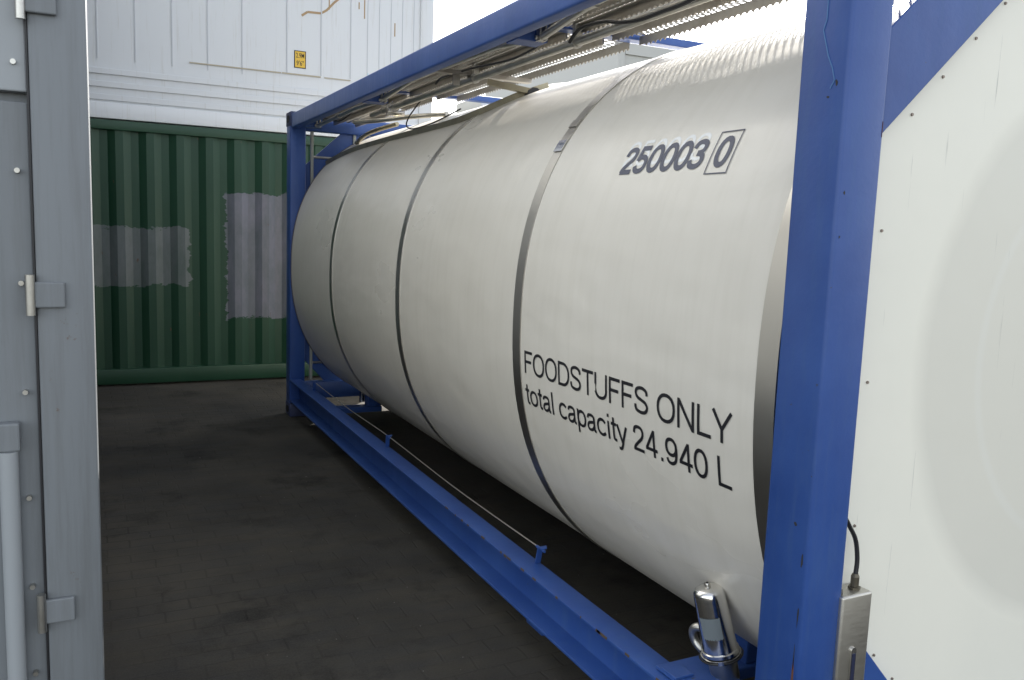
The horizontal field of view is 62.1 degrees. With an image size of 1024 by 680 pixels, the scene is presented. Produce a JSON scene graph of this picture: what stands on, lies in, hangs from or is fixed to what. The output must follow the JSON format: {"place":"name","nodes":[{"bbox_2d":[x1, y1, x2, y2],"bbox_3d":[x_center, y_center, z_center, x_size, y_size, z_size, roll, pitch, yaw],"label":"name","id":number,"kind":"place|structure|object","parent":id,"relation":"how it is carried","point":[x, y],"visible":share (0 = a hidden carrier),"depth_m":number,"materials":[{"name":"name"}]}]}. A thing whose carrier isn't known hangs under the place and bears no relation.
{"place":"outdoors","nodes":[
{"label":"outdoors","id":0,"kind":"place"},
{"bbox_2d":[97,376,754,679],"bbox_3d":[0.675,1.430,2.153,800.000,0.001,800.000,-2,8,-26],"label":"ground","id":1,"kind":"structure","parent":0,"point":[251,529],"depth_m":4.25,"materials":[{"name":"grey asphalt"}]},
{"bbox_2d":[0,0,104,679],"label":"grey container","id":2,"kind":"object","parent":1,"relation":"on","point":[51,611],"visible":1,"depth_m":2.34,"materials":[{"name":"metal"}]},
{"bbox_2d":[90,118,334,384],"bbox_3d":[-6.944,-0.911,8.088,12.192,2.591,2.438,-2,8,-26],"label":"green container","id":3,"kind":"object","parent":1,"relation":"on","point":[190,248],"visible":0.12,"depth_m":8.60,"materials":[{"name":"metal"}]},
{"bbox_2d":[87,0,433,137],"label":"white container","id":4,"kind":"object","parent":3,"relation":"on","point":[265,66],"visible":0.55,"depth_m":8.57,"materials":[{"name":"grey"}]},
{"bbox_2d":[286,0,1023,679],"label":"tank container","id":5,"kind":"object","parent":1,"relation":"on","point":[724,336],"visible":1,"depth_m":2.52,"materials":[{"name":"white metal"}]},
{"bbox_2d":[485,42,677,97],"bbox_3d":[1.679,-4.605,18.898,2.435,2.589,5.997,-2,8,-26],"label":"stacked container","id":6,"kind":"object","parent":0,"point":[635,53],"visible":0.02,"depth_m":16.26,"materials":[{"name":"grey metal"}]},
{"bbox_2d":[431,0,806,119],"label":"sky","id":7,"kind":"structure","parent":0,"point":[450,16],"materials":[{"name":"white"}]}
]}

